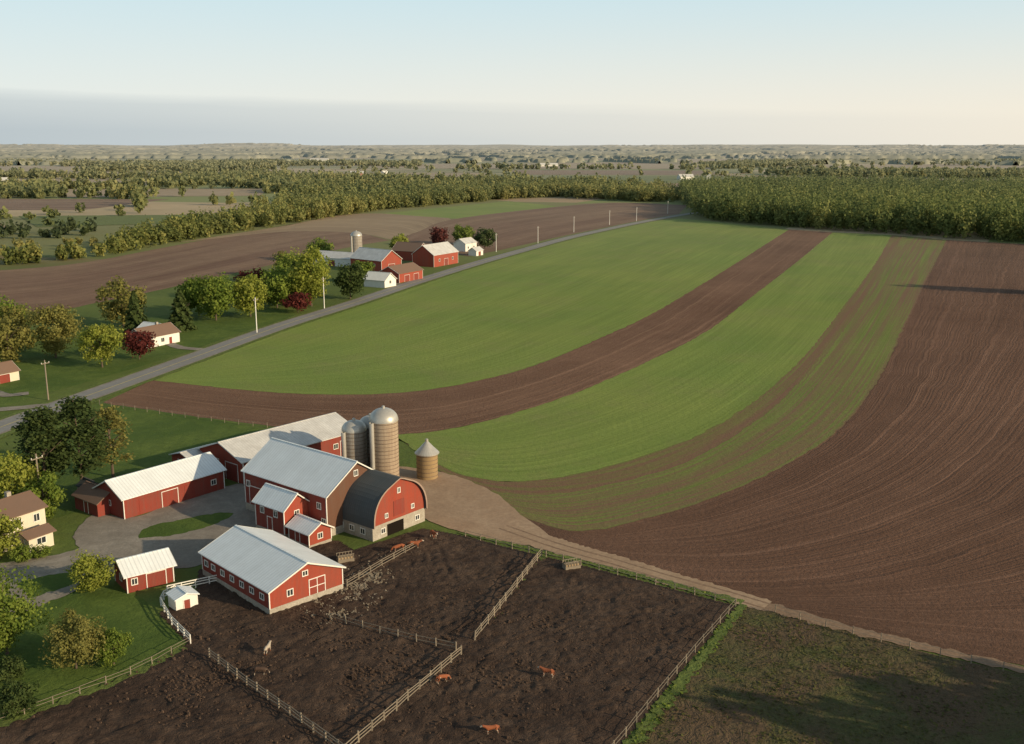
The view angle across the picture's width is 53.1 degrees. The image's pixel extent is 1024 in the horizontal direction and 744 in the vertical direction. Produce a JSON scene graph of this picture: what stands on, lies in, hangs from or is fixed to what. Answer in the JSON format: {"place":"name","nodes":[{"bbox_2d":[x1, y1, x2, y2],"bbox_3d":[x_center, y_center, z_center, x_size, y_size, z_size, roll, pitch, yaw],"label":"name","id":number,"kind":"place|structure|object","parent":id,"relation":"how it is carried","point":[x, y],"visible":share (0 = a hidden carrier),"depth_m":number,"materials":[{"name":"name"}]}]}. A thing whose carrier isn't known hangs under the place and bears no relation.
{"place":"outdoors","nodes":[
{"label":"outdoors","id":0,"kind":"place"},
{"bbox_2d":[0,360,20,383],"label":"white garage","id":1,"kind":"structure","parent":0,"point":[9,370],"depth_m":264.76,"materials":[{"name":"beige"}]},
{"bbox_2d":[0,549,54,562],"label":"lawn","id":2,"kind":"structure","parent":0,"point":[5,558],"depth_m":152.52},
{"bbox_2d":[0,508,23,556],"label":"maple tree","id":3,"kind":"object","parent":2,"relation":"on","point":[6,541],"visible":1,"depth_m":150.31,"materials":[{"name":"green plant"}]},
{"bbox_2d":[7,543,33,562],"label":"shrub","id":4,"kind":"object","parent":2,"relation":"on","point":[24,551],"visible":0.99,"depth_m":149.98,"materials":[{"name":"green plant"}]},
{"bbox_2d":[0,490,47,552],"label":"farmhouse","id":5,"kind":"object","parent":2,"relation":"on","point":[28,507],"visible":0.37,"depth_m":157.60,"materials":[{"name":"beige"}]},
{"bbox_2d":[0,199,167,209],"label":"ploughed field","id":6,"kind":"structure","parent":0,"point":[35,204],"depth_m":1055.43,"materials":[{"name":"soil"}]},
{"bbox_2d":[0,584,186,720],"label":"lawn","id":7,"kind":"structure","parent":0,"point":[134,615],"depth_m":126.45,"materials":[{"name":"plant"}]},
{"bbox_2d":[0,654,27,683],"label":"shrub","id":8,"kind":"object","parent":7,"relation":"on","point":[11,668],"visible":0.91,"depth_m":116.22,"materials":[{"name":"green plant"}]},
{"bbox_2d":[0,677,41,718],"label":"shrub","id":9,"kind":"object","parent":7,"relation":"on","point":[13,695],"visible":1,"depth_m":109.39,"materials":[{"name":"green plant"}]},
{"bbox_2d":[0,565,57,655],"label":"maple tree","id":10,"kind":"object","parent":7,"relation":"on","point":[11,626],"visible":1,"depth_m":121.42,"materials":[{"name":"green plant"}]},
{"bbox_2d":[38,607,108,669],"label":"shrub","id":11,"kind":"object","parent":7,"relation":"on","point":[82,645],"visible":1,"depth_m":118.20,"materials":[{"name":"green plant"}]},
{"bbox_2d":[63,549,117,592],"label":"shrub","id":12,"kind":"object","parent":7,"relation":"on","point":[94,570],"visible":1,"depth_m":138.78,"materials":[{"name":"green plant"}]},
{"bbox_2d":[92,627,133,668],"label":"shrub","id":13,"kind":"object","parent":7,"relation":"on","point":[109,655],"visible":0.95,"depth_m":119.87,"materials":[{"name":"green plant"}]},
{"bbox_2d":[20,215,214,226],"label":"distant field","id":14,"kind":"structure","parent":0,"point":[108,220],"depth_m":830.00,"materials":[{"name":"green plant"}]},
{"bbox_2d":[0,483,255,611],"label":"yard","id":15,"kind":"structure","parent":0,"point":[115,536],"depth_m":159.77,"materials":[{"name":"gravel"}]},
{"bbox_2d":[19,573,79,597],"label":"grass patch","id":16,"kind":"object","parent":15,"relation":"on","point":[52,582],"visible":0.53,"depth_m":143.36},
{"bbox_2d":[0,404,262,517],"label":"lawn","id":17,"kind":"structure","parent":0,"point":[155,437],"depth_m":213.61,"materials":[{"name":"plant"}]},
{"bbox_2d":[0,450,41,498],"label":"maple tree","id":18,"kind":"object","parent":17,"relation":"on","point":[10,475],"visible":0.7,"depth_m":165.75,"materials":[{"name":"green plant"}]},
{"bbox_2d":[6,405,74,487],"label":"oak tree","id":19,"kind":"object","parent":17,"relation":"on","point":[33,434],"visible":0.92,"depth_m":172.76,"materials":[{"name":"green plant"}]},
{"bbox_2d":[35,395,115,479],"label":"oak tree","id":20,"kind":"object","parent":17,"relation":"on","point":[90,430],"visible":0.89,"depth_m":177.27,"materials":[{"name":"green plant"}]},
{"bbox_2d":[85,404,134,477],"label":"birch tree","id":21,"kind":"object","parent":17,"relation":"on","point":[109,413],"visible":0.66,"depth_m":186.41,"materials":[{"name":"green plant"}]},
{"bbox_2d":[0,307,294,406],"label":"lawn","id":22,"kind":"structure","parent":0,"point":[68,367],"depth_m":296.01,"materials":[{"name":"plant"}]},
{"bbox_2d":[0,303,33,338],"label":"maple tree","id":23,"kind":"object","parent":22,"relation":"on","point":[18,318],"visible":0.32,"depth_m":303.27,"materials":[{"name":"green plant"}]},
{"bbox_2d":[0,316,36,362],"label":"maple tree","id":24,"kind":"object","parent":22,"relation":"on","point":[16,340],"visible":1,"depth_m":285.88,"materials":[{"name":"green plant"}]},
{"bbox_2d":[25,303,87,357],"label":"maple tree","id":25,"kind":"object","parent":22,"relation":"on","point":[64,325],"visible":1,"depth_m":289.65,"materials":[{"name":"green plant"}]},
{"bbox_2d":[71,323,125,366],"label":"maple tree","id":26,"kind":"object","parent":22,"relation":"on","point":[107,337],"visible":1,"depth_m":278.61,"materials":[{"name":"green plant"}]},
{"bbox_2d":[94,275,146,327],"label":"maple tree","id":27,"kind":"object","parent":22,"relation":"on","point":[118,305],"visible":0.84,"depth_m":338.81,"materials":[{"name":"green plant"}]},
{"bbox_2d":[122,290,148,332],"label":"spruce tree","id":28,"kind":"object","parent":22,"relation":"on","point":[134,311],"visible":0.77,"depth_m":327.20,"materials":[{"name":"green plant"}]},
{"bbox_2d":[119,329,158,358],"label":"plum tree","id":29,"kind":"object","parent":22,"relation":"on","point":[138,342],"visible":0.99,"depth_m":288.91,"materials":[{"name":"red plant"}]},
{"bbox_2d":[127,322,180,346],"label":"white house","id":30,"kind":"structure","parent":22,"relation":"on","point":[167,333],"depth_m":313.72,"materials":[{"name":"paint"}]},
{"bbox_2d":[168,288,197,331],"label":"spruce tree","id":31,"kind":"object","parent":22,"relation":"on","point":[180,320],"visible":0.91,"depth_m":335.02,"materials":[{"name":"green plant"}]},
{"bbox_2d":[174,275,214,313],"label":"maple tree","id":32,"kind":"object","parent":22,"relation":"on","point":[189,299],"visible":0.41,"depth_m":362.34,"materials":[{"name":"green plant"}]},
{"bbox_2d":[183,271,241,320],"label":"maple tree","id":33,"kind":"object","parent":22,"relation":"on","point":[221,297],"visible":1,"depth_m":351.64,"materials":[{"name":"green plant"}]},
{"bbox_2d":[230,273,267,316],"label":"maple tree","id":34,"kind":"object","parent":22,"relation":"on","point":[253,285],"visible":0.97,"depth_m":360.09,"materials":[{"name":"green plant"}]},
{"bbox_2d":[259,267,295,307],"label":"oak tree","id":35,"kind":"object","parent":22,"relation":"on","point":[278,287],"visible":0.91,"depth_m":379.80,"materials":[{"name":"green plant"}]},
{"bbox_2d":[56,189,263,196],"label":"distant field","id":36,"kind":"structure","parent":0,"point":[206,192],"depth_m":1292.89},
{"bbox_2d":[138,512,232,537],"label":"grass island","id":37,"kind":"structure","parent":0,"point":[181,526],"depth_m":164.77,"materials":[{"name":"plant"}]},
{"bbox_2d":[0,231,388,312],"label":"ploughed field","id":38,"kind":"structure","parent":0,"point":[74,285],"depth_m":508.94,"materials":[{"name":"soil"}]},
{"bbox_2d":[184,213,450,241],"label":"stubble field","id":39,"kind":"structure","parent":0,"point":[388,226],"depth_m":770.93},
{"bbox_2d":[0,213,685,420],"bbox_3d":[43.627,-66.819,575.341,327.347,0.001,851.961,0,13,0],"label":"road shoulder","id":40,"kind":"object","parent":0,"point":[255,330],"visible":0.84,"depth_m":319.46},
{"bbox_2d":[0,214,688,433],"bbox_3d":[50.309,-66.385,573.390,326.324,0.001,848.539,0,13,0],"label":"road shoulder","id":41,"kind":"object","parent":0,"point":[296,324],"visible":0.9,"depth_m":331.25},
{"bbox_2d":[0,212,696,437],"bbox_3d":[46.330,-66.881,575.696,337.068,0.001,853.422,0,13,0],"label":"verge","id":42,"kind":"structure","parent":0,"point":[2,435],"depth_m":322.83,"materials":[{"name":"green plant"}]},
{"bbox_2d":[332,262,367,298],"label":"oak tree","id":43,"kind":"object","parent":42,"relation":"on","point":[349,282],"visible":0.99,"depth_m":401.78,"materials":[{"name":"green plant"}]},
{"bbox_2d":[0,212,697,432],"bbox_3d":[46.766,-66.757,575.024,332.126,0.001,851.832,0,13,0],"label":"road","id":44,"kind":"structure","parent":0,"point":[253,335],"depth_m":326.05,"materials":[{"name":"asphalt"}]},
{"bbox_2d":[0,528,735,743],"bbox_3d":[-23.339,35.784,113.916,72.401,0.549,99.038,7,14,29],"label":"paddock ground","id":45,"kind":"structure","parent":0,"point":[424,561],"depth_m":121.49,"materials":[{"name":"soil"}]},
{"bbox_2d":[0,646,186,726],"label":"grass verge","id":46,"kind":"object","parent":45,"relation":"on","point":[67,699],"depth_m":115.14,"materials":[{"name":"plant"}]},
{"bbox_2d":[208,648,342,743],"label":"paddock fence","id":47,"kind":"object","parent":45,"relation":"on","point":[277,699],"visible":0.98,"depth_m":111.57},
{"bbox_2d":[285,513,334,547],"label":"lean shed","id":48,"kind":"structure","parent":45,"relation":"on","point":[306,531],"depth_m":156.70,"materials":[{"name":"wood"}]},
{"bbox_2d":[313,549,405,616],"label":"rubble","id":49,"kind":"object","parent":45,"relation":"on","point":[365,585],"visible":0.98,"depth_m":142.19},
{"bbox_2d":[344,645,461,743],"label":"paddock fence","id":50,"kind":"object","parent":45,"relation":"on","point":[407,695],"visible":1,"depth_m":112.45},
{"bbox_2d":[474,547,542,640],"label":"paddock fence","id":51,"kind":"object","parent":45,"relation":"on","point":[505,594],"visible":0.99,"depth_m":137.73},
{"bbox_2d":[465,529,735,602],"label":"paddock fence","id":52,"kind":"object","parent":45,"relation":"on","point":[562,557],"visible":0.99,"depth_m":147.63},
{"bbox_2d":[612,598,736,743],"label":"paddock fence","id":53,"kind":"object","parent":45,"relation":"on","point":[658,690],"visible":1,"depth_m":117.91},
{"bbox_2d":[349,247,401,271],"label":"red barn","id":54,"kind":"structure","parent":0,"point":[380,259],"depth_m":490.39,"materials":[{"name":"grey metal"}]},
{"bbox_2d":[391,241,424,260],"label":"red barn","id":55,"kind":"structure","parent":0,"point":[404,250],"depth_m":540.30,"materials":[{"name":"brown"}]},
{"bbox_2d":[412,241,458,266],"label":"red barn","id":56,"kind":"structure","parent":0,"point":[437,254],"depth_m":514.46,"materials":[{"name":"wood"}]},
{"bbox_2d":[103,230,831,434],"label":"ploughed field","id":57,"kind":"structure","parent":0,"point":[702,308],"depth_m":259.39,"materials":[{"name":"soil"}]},
{"bbox_2d":[384,201,555,218],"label":"crop field","id":58,"kind":"structure","parent":0,"point":[457,212],"depth_m":944.58,"materials":[{"name":"plant"}]},
{"bbox_2d":[155,218,788,394],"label":"crop field","id":59,"kind":"structure","parent":0,"point":[516,313],"depth_m":360.31,"materials":[{"name":"plant"}]},
{"bbox_2d":[399,466,546,544],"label":"dirt yard","id":60,"kind":"structure","parent":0,"point":[437,513],"depth_m":173.33,"materials":[{"name":"soil"}]},
{"bbox_2d":[341,418,367,465],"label":"silo","id":61,"kind":"object","parent":60,"relation":"on","point":[354,439],"visible":0.69,"depth_m":182.88,"materials":[{"name":"metal"}]},
{"bbox_2d":[369,405,399,475],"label":"silo","id":62,"kind":"object","parent":60,"relation":"on","point":[384,439],"visible":0.86,"depth_m":181.33,"materials":[{"name":"concrete"}]},
{"bbox_2d":[415,438,438,479],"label":"corn crib","id":63,"kind":"object","parent":60,"relation":"on","point":[426,452],"visible":1,"depth_m":186.72,"materials":[{"name":"brown wood"}]},
{"bbox_2d":[1,144,1000,158],"bbox_3d":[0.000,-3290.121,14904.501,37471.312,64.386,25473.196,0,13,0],"label":"hills","id":64,"kind":"structure","parent":0,"point":[497,145],"depth_m":13787.11,"materials":[{"name":"plant"}]},
{"bbox_2d":[0,152,1023,739],"bbox_3d":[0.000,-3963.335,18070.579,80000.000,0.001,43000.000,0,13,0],"label":"ground","id":65,"kind":"structure","parent":0,"point":[160,302],"depth_m":619.71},
{"bbox_2d":[13,523,56,552],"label":"porch wing","id":66,"kind":"structure","parent":65,"relation":"on","point":[42,534],"depth_m":154.84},
{"bbox_2d":[19,470,68,518],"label":"maple tree","id":67,"kind":"object","parent":65,"relation":"on","point":[49,493],"visible":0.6,"depth_m":165.02,"materials":[{"name":"green plant"}]},
{"bbox_2d":[0,215,97,237],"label":"woodland","id":68,"kind":"object","parent":65,"relation":"on","point":[62,228],"visible":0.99,"depth_m":686.49,"materials":[{"name":"green plant"}]},
{"bbox_2d":[0,236,102,254],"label":"scrub","id":69,"kind":"object","parent":65,"relation":"on","point":[19,242],"visible":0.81,"depth_m":609.81,"materials":[{"name":"green plant"}]},
{"bbox_2d":[71,481,109,516],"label":"coop","id":70,"kind":"structure","parent":65,"relation":"on","point":[93,501],"depth_m":169.94,"materials":[{"name":"brown"}]},
{"bbox_2d":[0,202,266,224],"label":"scrub","id":71,"kind":"object","parent":65,"relation":"on","point":[52,213],"visible":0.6,"depth_m":850.99,"materials":[{"name":"green plant"}]},
{"bbox_2d":[110,547,176,593],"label":"garage","id":72,"kind":"structure","parent":65,"relation":"on","point":[142,571],"depth_m":141.87,"materials":[{"name":"white metal"}]},
{"bbox_2d":[146,569,166,588],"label":"door","id":73,"kind":"structure","parent":72,"relation":"in","point":[156,578],"depth_m":142.13,"materials":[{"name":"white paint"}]},
{"bbox_2d":[91,452,226,518],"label":"equipment shed","id":74,"kind":"structure","parent":65,"relation":"on","point":[137,493],"depth_m":173.84,"materials":[{"name":"white metal"}]},
{"bbox_2d":[161,487,178,507],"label":"door","id":75,"kind":"structure","parent":74,"relation":"in","point":[169,497],"depth_m":173.84,"materials":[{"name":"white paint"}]},
{"bbox_2d":[166,585,199,610],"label":"hut","id":76,"kind":"object","parent":65,"relation":"on","point":[181,597],"visible":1,"depth_m":135.20,"materials":[{"name":"white paint"}]},
{"bbox_2d":[196,412,346,483],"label":"machine shed","id":77,"kind":"structure","parent":65,"relation":"on","point":[234,456],"depth_m":194.69,"materials":[{"name":"grey metal"}]},
{"bbox_2d":[198,525,345,613],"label":"long barn","id":78,"kind":"structure","parent":65,"relation":"on","point":[267,571],"depth_m":138.87,"materials":[{"name":"wood"}]},
{"bbox_2d":[308,574,325,595],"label":"door","id":79,"kind":"structure","parent":78,"relation":"in","point":[317,584],"depth_m":137.83,"materials":[{"name":"white paint"}]},
{"bbox_2d":[251,483,308,537],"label":"milk house","id":80,"kind":"structure","parent":65,"relation":"on","point":[277,509],"depth_m":160.36,"materials":[{"name":"wood"}]},
{"bbox_2d":[280,292,311,310],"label":"plum tree","id":81,"kind":"object","parent":65,"relation":"on","point":[296,300],"visible":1,"depth_m":370.04,"materials":[{"name":"red plant"}]},
{"bbox_2d":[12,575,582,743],"bbox_3d":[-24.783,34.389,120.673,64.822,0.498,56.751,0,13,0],"label":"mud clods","id":82,"kind":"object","parent":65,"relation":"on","point":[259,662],"visible":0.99,"depth_m":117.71,"materials":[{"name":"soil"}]},
{"bbox_2d":[241,437,373,535],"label":"dairy barn","id":83,"kind":"structure","parent":65,"relation":"on","point":[322,482],"depth_m":164.27,"materials":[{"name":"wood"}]},
{"bbox_2d":[286,245,334,305],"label":"maple tree","id":84,"kind":"object","parent":65,"relation":"on","point":[300,272],"visible":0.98,"depth_m":380.36,"materials":[{"name":"green plant"}]},
{"bbox_2d":[315,250,353,266],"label":"pole shed","id":85,"kind":"structure","parent":65,"relation":"on","point":[339,257],"depth_m":514.89,"materials":[{"name":"white paint"}]},
{"bbox_2d":[0,180,677,264],"bbox_3d":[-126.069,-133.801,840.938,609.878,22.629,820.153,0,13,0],"label":"tree belt","id":86,"kind":"object","parent":65,"relation":"on","point":[190,225],"visible":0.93,"depth_m":824.38,"materials":[{"name":"green plant"}]},
{"bbox_2d":[363,271,396,287],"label":"white shed","id":87,"kind":"structure","parent":65,"relation":"on","point":[380,279],"depth_m":439.24,"materials":[{"name":"paint"}]},
{"bbox_2d":[343,469,427,541],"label":"arched barn","id":88,"kind":"structure","parent":65,"relation":"on","point":[377,505],"depth_m":160.74,"materials":[{"name":"wood"}]},
{"bbox_2d":[379,262,423,282],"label":"red shed","id":89,"kind":"structure","parent":65,"relation":"on","point":[406,272],"depth_m":457.32,"materials":[{"name":"brown"}]},
{"bbox_2d":[251,174,681,208],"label":"woodland","id":90,"kind":"object","parent":65,"relation":"on","point":[319,187],"visible":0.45,"depth_m":1173.61,"materials":[{"name":"green plant"}]},
{"bbox_2d":[0,143,1023,165],"bbox_3d":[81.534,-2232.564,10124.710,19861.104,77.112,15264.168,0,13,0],"label":"distant woodland","id":91,"kind":"object","parent":65,"relation":"on","point":[616,153],"visible":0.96,"depth_m":5569.11,"materials":[{"name":"plant"}]},
{"bbox_2d":[0,165,1023,206],"bbox_3d":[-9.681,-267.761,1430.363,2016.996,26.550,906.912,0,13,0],"label":"distant woodland","id":92,"kind":"object","parent":65,"relation":"on","point":[43,185],"visible":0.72,"depth_m":1449.33,"materials":[{"name":"green plant"}]},
{"bbox_2d":[0,157,1023,177],"bbox_3d":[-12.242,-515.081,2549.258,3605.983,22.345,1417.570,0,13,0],"label":"distant woodland","id":93,"kind":"object","parent":65,"relation":"on","point":[776,166],"visible":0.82,"depth_m":2488.95,"materials":[{"name":"green plant"}]},
{"bbox_2d":[677,171,1023,241],"bbox_3d":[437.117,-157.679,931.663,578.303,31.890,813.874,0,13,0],"label":"woodland","id":94,"kind":"object","parent":65,"relation":"on","point":[956,206],"visible":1,"depth_m":787.09,"materials":[{"name":"green plant"}]},
{"bbox_2d":[0,0,1023,145],"label":"sky","id":95,"kind":"structure","parent":0,"point":[73,72],"materials":[{"name":"blue"}]},
{"bbox_2d":[406,203,685,255],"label":"ploughed field","id":96,"kind":"structure","parent":0,"point":[514,229],"depth_m":810.58,"materials":[{"name":"soil"}]},
{"bbox_2d":[473,227,497,248],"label":"oak tree","id":97,"kind":"object","parent":96,"relation":"on","point":[484,236],"visible":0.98,"depth_m":596.73,"materials":[{"name":"green plant"}]},
{"bbox_2d":[412,164,709,168],"bbox_3d":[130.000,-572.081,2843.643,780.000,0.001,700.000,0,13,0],"label":"distant field","id":98,"kind":"structure","parent":0,"point":[572,166],"depth_m":2779.80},
{"bbox_2d":[426,488,771,609],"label":"dirt track","id":99,"kind":"structure","parent":0,"point":[472,510],"depth_m":158.45,"materials":[{"name":"soil"}]},
{"bbox_2d":[498,528,763,607],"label":"wheel rut","id":100,"kind":"structure","parent":99,"relation":"on","point":[607,562],"depth_m":150.83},
{"bbox_2d":[506,525,769,603],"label":"wheel rut","id":101,"kind":"structure","parent":99,"relation":"on","point":[639,566],"depth_m":148.69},
{"bbox_2d":[458,532,744,603],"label":"grass verge","id":102,"kind":"object","parent":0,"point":[677,585],"depth_m":145.90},
{"bbox_2d":[512,170,714,174],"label":"ploughed field","id":103,"kind":"structure","parent":0,"point":[599,172],"depth_m":2200.24,"materials":[{"name":"soil"}]},
{"bbox_2d":[398,232,891,480],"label":"crop field","id":104,"kind":"structure","parent":0,"point":[755,347],"depth_m":252.01,"materials":[{"name":"plant"}]},
{"bbox_2d":[404,235,902,494],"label":"ploughed field","id":105,"kind":"structure","parent":0,"point":[707,440],"depth_m":210.02,"materials":[{"name":"soil"}]},
{"bbox_2d":[558,176,775,182],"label":"distant field","id":106,"kind":"structure","parent":0,"point":[671,179],"depth_m":1869.93,"materials":[{"name":"green plant"}]},
{"bbox_2d":[622,604,746,743],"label":"grass verge","id":107,"kind":"object","parent":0,"point":[682,680],"depth_m":117.08,"materials":[{"name":"plant"}]},
{"bbox_2d":[492,236,945,530],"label":"sparse crop field","id":108,"kind":"structure","parent":0,"point":[821,402],"depth_m":220.27,"materials":[{"name":"plant"}]},
{"bbox_2d":[527,240,1023,587],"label":"ploughed field","id":109,"kind":"structure","parent":0,"point":[916,459],"depth_m":187.46,"materials":[{"name":"soil"}]},
{"bbox_2d":[633,607,1023,743],"bbox_3d":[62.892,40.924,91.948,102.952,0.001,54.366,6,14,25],"label":"rough ground","id":110,"kind":"structure","parent":0,"point":[955,675],"depth_m":114.00,"materials":[{"name":"green plant"}]},
{"bbox_2d":[775,604,1023,671],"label":"wire fence","id":111,"kind":"object","parent":110,"relation":"on","point":[898,638],"visible":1,"depth_m":124.71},
{"bbox_2d":[723,531,1023,664],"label":"ploughed field","id":112,"kind":"structure","parent":0,"point":[970,602],"depth_m":137.49,"materials":[{"name":"soil"}]},
{"bbox_2d":[762,603,1023,672],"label":"dirt track","id":113,"kind":"structure","parent":0,"point":[770,607],"depth_m":127.32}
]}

